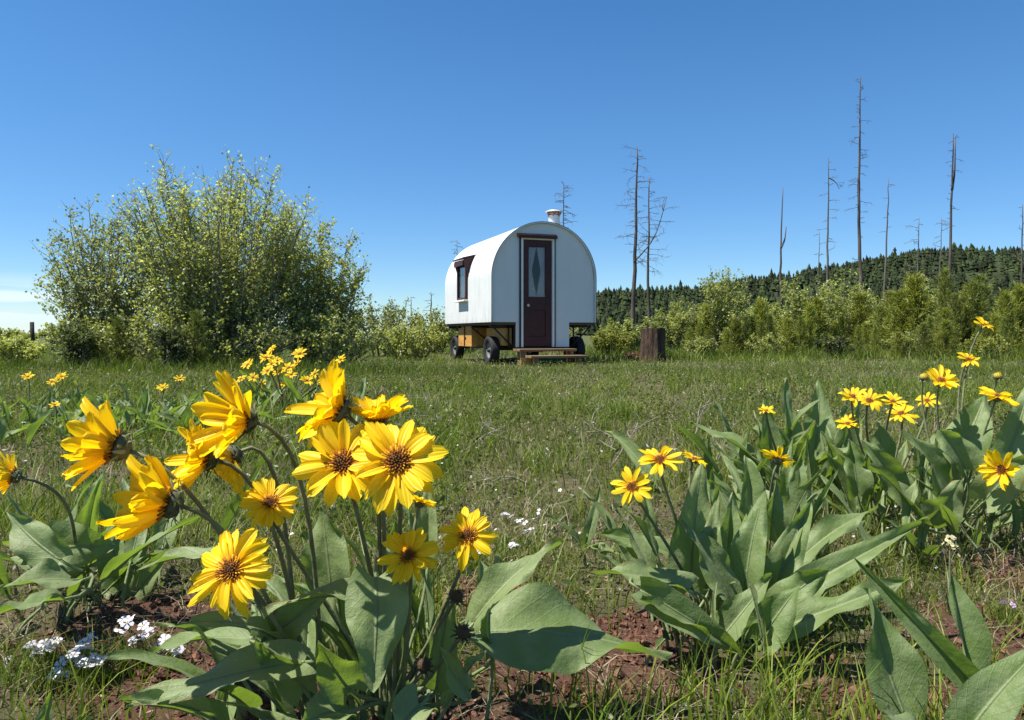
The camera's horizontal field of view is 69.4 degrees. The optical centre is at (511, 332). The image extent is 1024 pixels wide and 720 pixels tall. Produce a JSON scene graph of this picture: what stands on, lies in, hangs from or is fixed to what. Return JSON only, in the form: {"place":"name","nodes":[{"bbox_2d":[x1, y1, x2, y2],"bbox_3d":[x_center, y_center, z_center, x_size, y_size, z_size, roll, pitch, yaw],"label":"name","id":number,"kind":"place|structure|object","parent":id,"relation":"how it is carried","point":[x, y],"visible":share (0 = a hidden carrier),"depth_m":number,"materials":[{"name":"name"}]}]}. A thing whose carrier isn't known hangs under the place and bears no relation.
{"place":"outdoors","nodes":[
{"label":"outdoors","id":0,"kind":"place"},
{"bbox_2d":[340,311,372,363],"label":"bush","id":1,"kind":"object","parent":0,"point":[359,355],"visible":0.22,"depth_m":11.98,"materials":[{"name":"green plant"}]},
{"bbox_2d":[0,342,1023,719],"bbox_3d":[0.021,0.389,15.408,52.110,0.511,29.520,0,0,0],"label":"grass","id":2,"kind":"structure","parent":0,"point":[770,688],"depth_m":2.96,"materials":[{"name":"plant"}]},
{"bbox_2d":[0,333,1023,719],"bbox_3d":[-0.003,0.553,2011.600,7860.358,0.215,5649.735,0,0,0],"label":"ground","id":3,"kind":"structure","parent":0,"point":[628,669],"depth_m":1.48,"materials":[{"name":"plant"}]},
{"bbox_2d":[0,327,42,341],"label":"bush","id":4,"kind":"object","parent":3,"relation":"on","point":[9,332],"visible":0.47,"depth_m":25.70,"materials":[{"name":"green plant"}]},
{"bbox_2d":[0,332,52,365],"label":"bush","id":5,"kind":"object","parent":3,"relation":"on","point":[14,348],"visible":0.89,"depth_m":11.41,"materials":[{"name":"green plant"}]},
{"bbox_2d":[35,691,51,719],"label":"balsamroot plant","id":6,"kind":"object","parent":3,"relation":"on","point":[45,712],"visible":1,"depth_m":0.84,"materials":[{"name":"green plant"}]},
{"bbox_2d":[0,371,141,428],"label":"balsamroot plant","id":7,"kind":"object","parent":3,"relation":"on","point":[64,400],"visible":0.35,"depth_m":4.30,"materials":[{"name":"green plant"}]},
{"bbox_2d":[0,616,152,693],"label":"phlox clump","id":8,"kind":"object","parent":3,"relation":"on","point":[33,658],"visible":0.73,"depth_m":1.20,"materials":[{"name":"green plant"}]},
{"bbox_2d":[49,318,109,368],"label":"bush","id":9,"kind":"object","parent":3,"relation":"on","point":[69,336],"visible":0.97,"depth_m":10.13,"materials":[{"name":"green plant"}]},
{"bbox_2d":[43,315,124,367],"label":"bush","id":10,"kind":"object","parent":3,"relation":"on","point":[50,330],"visible":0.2,"depth_m":10.98,"materials":[{"name":"green plant"}]},
{"bbox_2d":[6,627,166,719],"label":"phlox clump","id":11,"kind":"object","parent":3,"relation":"on","point":[79,659],"visible":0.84,"depth_m":1.15,"materials":[{"name":"green plant"}]},
{"bbox_2d":[0,389,180,437],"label":"balsamroot plant","id":12,"kind":"object","parent":3,"relation":"on","point":[69,417],"visible":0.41,"depth_m":3.89,"materials":[{"name":"green plant"}]},
{"bbox_2d":[25,193,171,365],"bbox_3d":[-6.303,-0.835,11.633,2.215,2.804,1.996,0,0,14],"label":"bush","id":13,"kind":"object","parent":3,"relation":"on","point":[110,300],"visible":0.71,"depth_m":11.36,"materials":[{"name":"green plant"}]},
{"bbox_2d":[0,384,200,452],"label":"balsamroot plant","id":14,"kind":"object","parent":3,"relation":"on","point":[30,431],"visible":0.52,"depth_m":3.52,"materials":[{"name":"green plant"}]},
{"bbox_2d":[0,452,201,639],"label":"balsamroot plant","id":15,"kind":"object","parent":3,"relation":"on","point":[54,559],"visible":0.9,"depth_m":1.38,"materials":[{"name":"green plant"}]},
{"bbox_2d":[22,611,201,695],"bbox_3d":[-0.650,0.507,1.220,0.276,0.095,0.238,0,0,34],"label":"phlox clump","id":16,"kind":"object","parent":3,"relation":"on","point":[180,649],"visible":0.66,"depth_m":1.22,"materials":[{"name":"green plant"}]},
{"bbox_2d":[95,315,138,365],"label":"young pine","id":17,"kind":"object","parent":3,"relation":"on","point":[117,326],"visible":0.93,"depth_m":10.36,"materials":[{"name":"green plant"}]},
{"bbox_2d":[53,374,259,429],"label":"balsamroot plant","id":18,"kind":"object","parent":3,"relation":"on","point":[171,405],"visible":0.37,"depth_m":4.17,"materials":[{"name":"green plant"}]},
{"bbox_2d":[145,322,194,370],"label":"bush","id":19,"kind":"object","parent":3,"relation":"on","point":[174,344],"visible":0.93,"depth_m":9.84,"materials":[{"name":"green plant"}]},
{"bbox_2d":[63,389,302,439],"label":"balsamroot plant","id":20,"kind":"object","parent":3,"relation":"on","point":[184,417],"visible":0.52,"depth_m":3.77,"materials":[{"name":"green plant"}]},
{"bbox_2d":[177,308,218,368],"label":"young pine","id":21,"kind":"object","parent":3,"relation":"on","point":[195,316],"visible":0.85,"depth_m":10.17,"materials":[{"name":"green plant"}]},
{"bbox_2d":[87,298,318,367],"bbox_3d":[-4.500,0.009,10.964,3.361,1.119,1.471,0,0,0],"label":"bush","id":22,"kind":"object","parent":3,"relation":"on","point":[246,350],"visible":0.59,"depth_m":10.69,"materials":[{"name":"green plant"}]},
{"bbox_2d":[60,369,378,719],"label":"balsamroot plant","id":23,"kind":"object","parent":3,"relation":"on","point":[274,666],"visible":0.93,"depth_m":0.87,"materials":[{"name":"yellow plant"}]},
{"bbox_2d":[109,145,332,366],"bbox_3d":[-4.396,-1.153,11.430,3.271,3.435,2.595,0,0,0],"label":"bush","id":24,"kind":"object","parent":3,"relation":"on","point":[211,265],"visible":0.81,"depth_m":10.97,"materials":[{"name":"green plant"}]},
{"bbox_2d":[236,345,345,415],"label":"balsamroot plant","id":25,"kind":"object","parent":3,"relation":"on","point":[289,382],"visible":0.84,"depth_m":4.78,"materials":[{"name":"yellow plant"}]},
{"bbox_2d":[259,217,384,365],"bbox_3d":[-3.056,-0.661,11.896,1.993,2.471,1.749,0,0,0],"label":"bush","id":26,"kind":"object","parent":3,"relation":"on","point":[318,294],"visible":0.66,"depth_m":11.70,"materials":[{"name":"green plant"}]},
{"bbox_2d":[279,299,374,367],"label":"bush","id":27,"kind":"object","parent":3,"relation":"on","point":[324,344],"visible":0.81,"depth_m":11.06,"materials":[{"name":"green plant"}]},
{"bbox_2d":[356,294,420,356],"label":"bush","id":28,"kind":"object","parent":3,"relation":"on","point":[386,322],"visible":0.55,"depth_m":16.91,"materials":[{"name":"green plant"}]},
{"bbox_2d":[373,316,450,360],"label":"bush","id":29,"kind":"object","parent":3,"relation":"on","point":[415,343],"visible":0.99,"depth_m":15.37,"materials":[{"name":"green plant"}]},
{"bbox_2d":[408,305,458,352],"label":"bush","id":30,"kind":"object","parent":3,"relation":"on","point":[441,325],"visible":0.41,"depth_m":18.93,"materials":[{"name":"green plant"}]},
{"bbox_2d":[239,358,672,719],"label":"balsamroot plant","id":31,"kind":"object","parent":3,"relation":"on","point":[540,627],"visible":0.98,"depth_m":0.91,"materials":[{"name":"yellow plant"}]},
{"bbox_2d":[436,537,532,586],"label":"phlox clump","id":32,"kind":"object","parent":3,"relation":"on","point":[487,556],"visible":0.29,"depth_m":1.74,"materials":[{"name":"green plant"}]},
{"bbox_2d":[0,399,1021,719],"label":"leaf litter","id":33,"kind":"object","parent":3,"relation":"on","point":[494,559],"visible":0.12,"depth_m":1.43,"materials":[{"name":"brown plant"}]},
{"bbox_2d":[3,521,1023,719],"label":"soil crumbs","id":34,"kind":"object","parent":3,"relation":"on","point":[641,615],"visible":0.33,"depth_m":1.25,"materials":[{"name":"soil"}]},
{"bbox_2d":[445,209,596,363],"bbox_3d":[0.001,-0.901,15.306,2.228,3.003,3.375,0,0,-20],"label":"sheep wagon","id":35,"kind":"object","parent":3,"relation":"on","point":[532,285],"visible":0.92,"depth_m":13.91,"materials":[{"name":"white paint"}]},
{"bbox_2d":[488,512,560,557],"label":"phlox clump","id":36,"kind":"object","parent":3,"relation":"on","point":[518,536],"visible":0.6,"depth_m":1.91,"materials":[{"name":"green plant"}]},
{"bbox_2d":[513,348,587,366],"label":"wooden steps","id":37,"kind":"structure","parent":3,"relation":"on","point":[568,355],"depth_m":13.26,"materials":[{"name":"brown wood"}]},
{"bbox_2d":[522,481,619,527],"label":"phlox clump","id":38,"kind":"object","parent":3,"relation":"on","point":[576,515],"visible":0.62,"depth_m":2.19,"materials":[{"name":"green plant"}]},
{"bbox_2d":[545,486,624,561],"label":"balsamroot plant","id":39,"kind":"object","parent":3,"relation":"on","point":[592,518],"visible":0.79,"depth_m":1.75,"materials":[{"name":"green plant"}]},
{"bbox_2d":[590,327,635,356],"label":"bush","id":40,"kind":"object","parent":3,"relation":"on","point":[600,339],"visible":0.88,"depth_m":17.32,"materials":[{"name":"green plant"}]},
{"bbox_2d":[600,318,651,352],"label":"sapling","id":41,"kind":"object","parent":3,"relation":"on","point":[628,326],"visible":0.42,"depth_m":17.96,"materials":[{"name":"green plant"}]},
{"bbox_2d":[614,146,677,326],"bbox_3d":[4.808,-3.149,26.968,2.293,7.616,1.489,0,0,-33],"label":"dead tree","id":42,"kind":"object","parent":3,"relation":"on","point":[633,294],"visible":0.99,"depth_m":27.00,"materials":[{"name":"wood"}]},
{"bbox_2d":[632,178,668,326],"bbox_3d":[5.221,-2.619,28.046,1.576,6.494,1.400,0,0,0],"label":"dead tree","id":43,"kind":"object","parent":3,"relation":"on","point":[648,292],"visible":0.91,"depth_m":28.00,"materials":[{"name":"wood"}]},
{"bbox_2d":[638,328,668,362],"bbox_3d":[2.787,0.257,14.602,0.593,0.724,0.564,0,0,0],"label":"tree stump","id":44,"kind":"object","parent":3,"relation":"on","point":[652,344],"visible":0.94,"depth_m":14.40,"materials":[{"name":"wood"}]},
{"bbox_2d":[641,302,701,351],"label":"sapling","id":45,"kind":"object","parent":3,"relation":"on","point":[675,336],"visible":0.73,"depth_m":18.85,"materials":[{"name":"green plant"}]},
{"bbox_2d":[671,295,708,349],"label":"sapling","id":46,"kind":"object","parent":3,"relation":"on","point":[681,304],"visible":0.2,"depth_m":20.95,"materials":[{"name":"green plant"}]},
{"bbox_2d":[694,320,706,345],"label":"young pine","id":47,"kind":"object","parent":3,"relation":"on","point":[700,330],"visible":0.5,"depth_m":16.97,"materials":[{"name":"green plant"}]},
{"bbox_2d":[683,335,719,359],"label":"bush","id":48,"kind":"object","parent":3,"relation":"on","point":[700,344],"visible":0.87,"depth_m":15.74,"materials":[{"name":"green plant"}]},
{"bbox_2d":[697,302,720,345],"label":"young pine","id":49,"kind":"object","parent":3,"relation":"on","point":[707,313],"visible":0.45,"depth_m":18.97,"materials":[{"name":"green plant"}]},
{"bbox_2d":[692,265,756,350],"bbox_3d":[5.380,-0.578,19.019,1.557,2.321,1.610,0,0,32],"label":"sapling","id":50,"kind":"object","parent":3,"relation":"on","point":[721,320],"visible":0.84,"depth_m":18.86,"materials":[{"name":"green plant"}]},
{"bbox_2d":[719,326,733,356],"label":"young pine","id":51,"kind":"object","parent":3,"relation":"on","point":[726,338],"visible":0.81,"depth_m":15.75,"materials":[{"name":"green plant"}]},
{"bbox_2d":[720,315,752,353],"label":"young pine","id":52,"kind":"object","parent":3,"relation":"on","point":[735,330],"visible":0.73,"depth_m":16.47,"materials":[{"name":"green plant"}]},
{"bbox_2d":[738,315,754,354],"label":"young pine","id":53,"kind":"object","parent":3,"relation":"on","point":[745,323],"visible":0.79,"depth_m":16.55,"materials":[{"name":"green plant"}]},
{"bbox_2d":[582,445,921,671],"bbox_3d":[0.435,0.380,1.355,0.612,0.360,0.412,0,0,0],"label":"balsamroot plant","id":54,"kind":"object","parent":3,"relation":"on","point":[740,575],"visible":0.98,"depth_m":1.29,"materials":[{"name":"green plant"}]},
{"bbox_2d":[752,320,768,344],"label":"young pine","id":55,"kind":"object","parent":3,"relation":"on","point":[763,324],"visible":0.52,"depth_m":16.76,"materials":[{"name":"green plant"}]},
{"bbox_2d":[740,295,784,337],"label":"sapling","id":56,"kind":"object","parent":3,"relation":"on","point":[749,307],"visible":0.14,"depth_m":21.00,"materials":[{"name":"green plant"}]},
{"bbox_2d":[749,297,778,341],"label":"young pine","id":57,"kind":"object","parent":3,"relation":"on","point":[762,314],"visible":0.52,"depth_m":19.68,"materials":[{"name":"green plant"}]},
{"bbox_2d":[744,332,788,356],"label":"bush","id":58,"kind":"object","parent":3,"relation":"on","point":[767,340],"visible":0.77,"depth_m":16.14,"materials":[{"name":"green plant"}]},
{"bbox_2d":[604,378,936,516],"bbox_3d":[0.985,0.369,2.562,1.159,0.434,0.698,0,0,-12],"label":"balsamroot plant","id":59,"kind":"object","parent":3,"relation":"on","point":[772,435],"visible":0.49,"depth_m":2.49,"materials":[{"name":"green plant"}]},
{"bbox_2d":[708,438,838,558],"bbox_3d":[0.600,0.402,1.705,0.284,0.320,0.412,0,0,19],"label":"balsamroot plant","id":60,"kind":"object","parent":3,"relation":"on","point":[787,504],"visible":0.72,"depth_m":1.69,"materials":[{"name":"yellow plant"}]},
{"bbox_2d":[779,191,786,312],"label":"dead tree","id":61,"kind":"object","parent":3,"relation":"on","point":[780,268],"visible":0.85,"depth_m":31.01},
{"bbox_2d":[777,316,802,355],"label":"young pine","id":62,"kind":"object","parent":3,"relation":"on","point":[786,322],"visible":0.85,"depth_m":16.28,"materials":[{"name":"green plant"}]},
{"bbox_2d":[793,314,810,353],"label":"young pine","id":63,"kind":"object","parent":3,"relation":"on","point":[800,324],"visible":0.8,"depth_m":17.38,"materials":[{"name":"green plant"}]},
{"bbox_2d":[769,278,839,346],"bbox_3d":[7.786,-0.476,19.966,1.589,2.068,1.553,0,0,-37],"label":"sapling","id":64,"kind":"object","parent":3,"relation":"on","point":[794,306],"visible":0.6,"depth_m":19.82,"materials":[{"name":"green plant"}]},
{"bbox_2d":[797,301,822,352],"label":"young pine","id":65,"kind":"object","parent":3,"relation":"on","point":[810,316],"visible":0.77,"depth_m":17.54,"materials":[{"name":"green plant"}]},
{"bbox_2d":[804,295,838,347],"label":"young pine","id":66,"kind":"object","parent":3,"relation":"on","point":[817,305],"visible":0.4,"depth_m":19.73,"materials":[{"name":"green plant"}]},
{"bbox_2d":[817,158,842,318],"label":"dead tree","id":67,"kind":"object","parent":3,"relation":"on","point":[827,266],"visible":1,"depth_m":34.02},
{"bbox_2d":[813,333,856,358],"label":"bush","id":68,"kind":"object","parent":3,"relation":"on","point":[835,345],"visible":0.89,"depth_m":15.54,"materials":[{"name":"green plant"}]},
{"bbox_2d":[816,268,874,349],"bbox_3d":[9.461,-0.648,21.068,1.605,2.417,1.881,0,0,28],"label":"sapling","id":69,"kind":"object","parent":3,"relation":"on","point":[842,304],"visible":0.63,"depth_m":20.91,"materials":[{"name":"green plant"}]},
{"bbox_2d":[850,324,865,356],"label":"young pine","id":70,"kind":"object","parent":3,"relation":"on","point":[859,339],"visible":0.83,"depth_m":15.88,"materials":[{"name":"green plant"}]},
{"bbox_2d":[843,290,874,346],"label":"young pine","id":71,"kind":"object","parent":3,"relation":"on","point":[860,299],"visible":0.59,"depth_m":20.44,"materials":[{"name":"green plant"}]},
{"bbox_2d":[848,77,870,317],"bbox_3d":[15.512,-5.361,33.001,1.279,12.026,0.723,0,0,0],"label":"dead tree","id":72,"kind":"object","parent":3,"relation":"on","point":[858,223],"visible":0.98,"depth_m":33.04,"materials":[{"name":"wood"}]},
{"bbox_2d":[859,322,877,349],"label":"young pine","id":73,"kind":"object","parent":3,"relation":"on","point":[865,330],"visible":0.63,"depth_m":17.25,"materials":[{"name":"green plant"}]},
{"bbox_2d":[867,323,880,353],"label":"young pine","id":74,"kind":"object","parent":3,"relation":"on","point":[875,336],"visible":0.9,"depth_m":16.86,"materials":[{"name":"green plant"}]},
{"bbox_2d":[728,316,1023,576],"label":"balsamroot plant","id":75,"kind":"object","parent":3,"relation":"on","point":[964,438],"visible":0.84,"depth_m":1.84,"materials":[{"name":"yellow plant"}]},
{"bbox_2d":[868,303,890,351],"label":"young pine","id":76,"kind":"object","parent":3,"relation":"on","point":[880,309],"visible":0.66,"depth_m":19.72,"materials":[{"name":"green plant"}]},
{"bbox_2d":[737,387,1023,559],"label":"balsamroot plant","id":77,"kind":"object","parent":3,"relation":"on","point":[853,473],"visible":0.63,"depth_m":2.02,"materials":[{"name":"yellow plant"}]},
{"bbox_2d":[878,289,898,350],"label":"young pine","id":78,"kind":"object","parent":3,"relation":"on","point":[888,294],"visible":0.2,"depth_m":20.04,"materials":[{"name":"green plant"}]},
{"bbox_2d":[883,178,894,303],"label":"dead tree","id":79,"kind":"object","parent":3,"relation":"on","point":[885,267],"visible":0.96,"depth_m":38.02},
{"bbox_2d":[878,286,918,349],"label":"young pine","id":80,"kind":"object","parent":3,"relation":"on","point":[899,316],"visible":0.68,"depth_m":19.15,"materials":[{"name":"green plant"}]},
{"bbox_2d":[887,331,909,357],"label":"young pine","id":81,"kind":"object","parent":3,"relation":"on","point":[898,338],"visible":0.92,"depth_m":16.05,"materials":[{"name":"green plant"}]},
{"bbox_2d":[881,327,928,358],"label":"bush","id":82,"kind":"object","parent":3,"relation":"on","point":[909,340],"visible":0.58,"depth_m":16.36,"materials":[{"name":"green plant"}]},
{"bbox_2d":[883,270,939,343],"bbox_3d":[10.384,-0.489,19.059,1.581,2.232,1.548,0,0,33],"label":"young pine","id":83,"kind":"object","parent":3,"relation":"on","point":[915,282],"visible":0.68,"depth_m":18.90,"materials":[{"name":"green plant"}]},
{"bbox_2d":[909,321,934,356],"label":"young pine","id":84,"kind":"object","parent":3,"relation":"on","point":[923,332],"visible":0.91,"depth_m":15.45,"materials":[{"name":"green plant"}]},
{"bbox_2d":[853,556,1023,719],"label":"balsamroot plant","id":85,"kind":"object","parent":3,"relation":"on","point":[987,690],"visible":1,"depth_m":0.89,"materials":[{"name":"green plant"}]},
{"bbox_2d":[923,534,967,614],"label":"camas flower","id":86,"kind":"object","parent":3,"relation":"on","point":[950,543],"visible":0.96,"depth_m":1.45,"materials":[{"name":"white plant"}]},
{"bbox_2d":[932,264,959,323],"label":"young pine","id":87,"kind":"object","parent":3,"relation":"on","point":[945,282],"visible":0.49,"depth_m":20.95,"materials":[{"name":"green plant"}]},
{"bbox_2d":[929,318,962,357],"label":"young pine","id":88,"kind":"object","parent":3,"relation":"on","point":[946,327],"visible":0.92,"depth_m":15.32,"materials":[{"name":"green plant"}]},
{"bbox_2d":[934,133,962,316],"bbox_3d":[20.184,-4.256,34.116,1.151,9.777,0.726,0,0,0],"label":"dead tree","id":89,"kind":"object","parent":3,"relation":"on","point":[951,206],"visible":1,"depth_m":34.03,"materials":[{"name":"wood"}]},
{"bbox_2d":[937,306,961,350],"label":"young pine","id":90,"kind":"object","parent":3,"relation":"on","point":[945,311],"visible":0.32,"depth_m":18.72,"materials":[{"name":"green plant"}]},
{"bbox_2d":[948,291,968,349],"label":"young pine","id":91,"kind":"object","parent":3,"relation":"on","point":[956,307],"visible":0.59,"depth_m":19.80,"materials":[{"name":"green plant"}]},
{"bbox_2d":[956,303,974,350],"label":"young pine","id":92,"kind":"object","parent":3,"relation":"on","point":[968,317],"visible":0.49,"depth_m":20.00,"materials":[{"name":"green plant"}]},
{"bbox_2d":[958,282,988,339],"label":"young pine","id":93,"kind":"object","parent":3,"relation":"on","point":[963,292],"visible":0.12,"depth_m":22.36,"materials":[{"name":"green plant"}]},
{"bbox_2d":[957,280,992,340],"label":"young pine","id":94,"kind":"object","parent":3,"relation":"on","point":[974,293],"visible":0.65,"depth_m":19.91,"materials":[{"name":"green plant"}]},
{"bbox_2d":[928,585,1023,636],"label":"phlox clump","id":95,"kind":"object","parent":3,"relation":"on","point":[1004,615],"visible":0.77,"depth_m":1.41,"materials":[{"name":"green plant"}]},
{"bbox_2d":[961,272,997,343],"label":"young pine","id":96,"kind":"object","parent":3,"relation":"on","point":[985,287],"visible":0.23,"depth_m":22.20,"materials":[{"name":"green plant"}]},
{"bbox_2d":[964,333,1011,358],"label":"bush","id":97,"kind":"object","parent":3,"relation":"on","point":[988,343],"visible":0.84,"depth_m":15.32,"materials":[{"name":"green plant"}]},
{"bbox_2d":[988,311,1009,355],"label":"young pine","id":98,"kind":"object","parent":3,"relation":"on","point":[994,320],"visible":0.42,"depth_m":16.50,"materials":[{"name":"green plant"}]},
{"bbox_2d":[986,288,1023,351],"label":"young pine","id":99,"kind":"object","parent":3,"relation":"on","point":[1005,299],"visible":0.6,"depth_m":17.91,"materials":[{"name":"green plant"}]},
{"bbox_2d":[995,315,1016,355],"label":"young pine","id":100,"kind":"object","parent":3,"relation":"on","point":[1003,322],"visible":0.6,"depth_m":16.16,"materials":[{"name":"green plant"}]},
{"bbox_2d":[1001,282,1023,350],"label":"young pine","id":101,"kind":"object","parent":3,"relation":"on","point":[1018,291],"visible":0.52,"depth_m":19.22,"materials":[{"name":"green plant"}]},
{"bbox_2d":[1008,205,1023,283],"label":"dead tree","id":102,"kind":"object","parent":3,"relation":"on","point":[1022,272],"visible":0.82,"depth_m":36.00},
{"bbox_2d":[0,346,1023,719],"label":"dry grass","id":103,"kind":"structure","parent":0,"point":[456,502],"depth_m":2.14,"materials":[{"name":"plant"}]},
{"bbox_2d":[0,0,1023,332],"label":"sky","id":104,"kind":"structure","parent":0,"point":[419,127],"materials":[{"name":"blue"}]},
{"bbox_2d":[9,365,1015,567],"bbox_3d":[0.446,0.486,8.645,25.467,0.178,14.695,0,0,0],"label":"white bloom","id":105,"kind":"object","parent":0,"point":[538,512],"visible":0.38,"depth_m":2.68,"materials":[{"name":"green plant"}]},
{"bbox_2d":[372,255,1020,334],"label":"hill","id":106,"kind":"structure","parent":0,"point":[996,274],"depth_m":234.07,"materials":[{"name":"plant"}]},
{"bbox_2d":[569,242,1023,335],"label":"forest","id":107,"kind":"object","parent":106,"relation":"on","point":[875,266],"visible":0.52,"depth_m":235.80,"materials":[{"name":"plant"}]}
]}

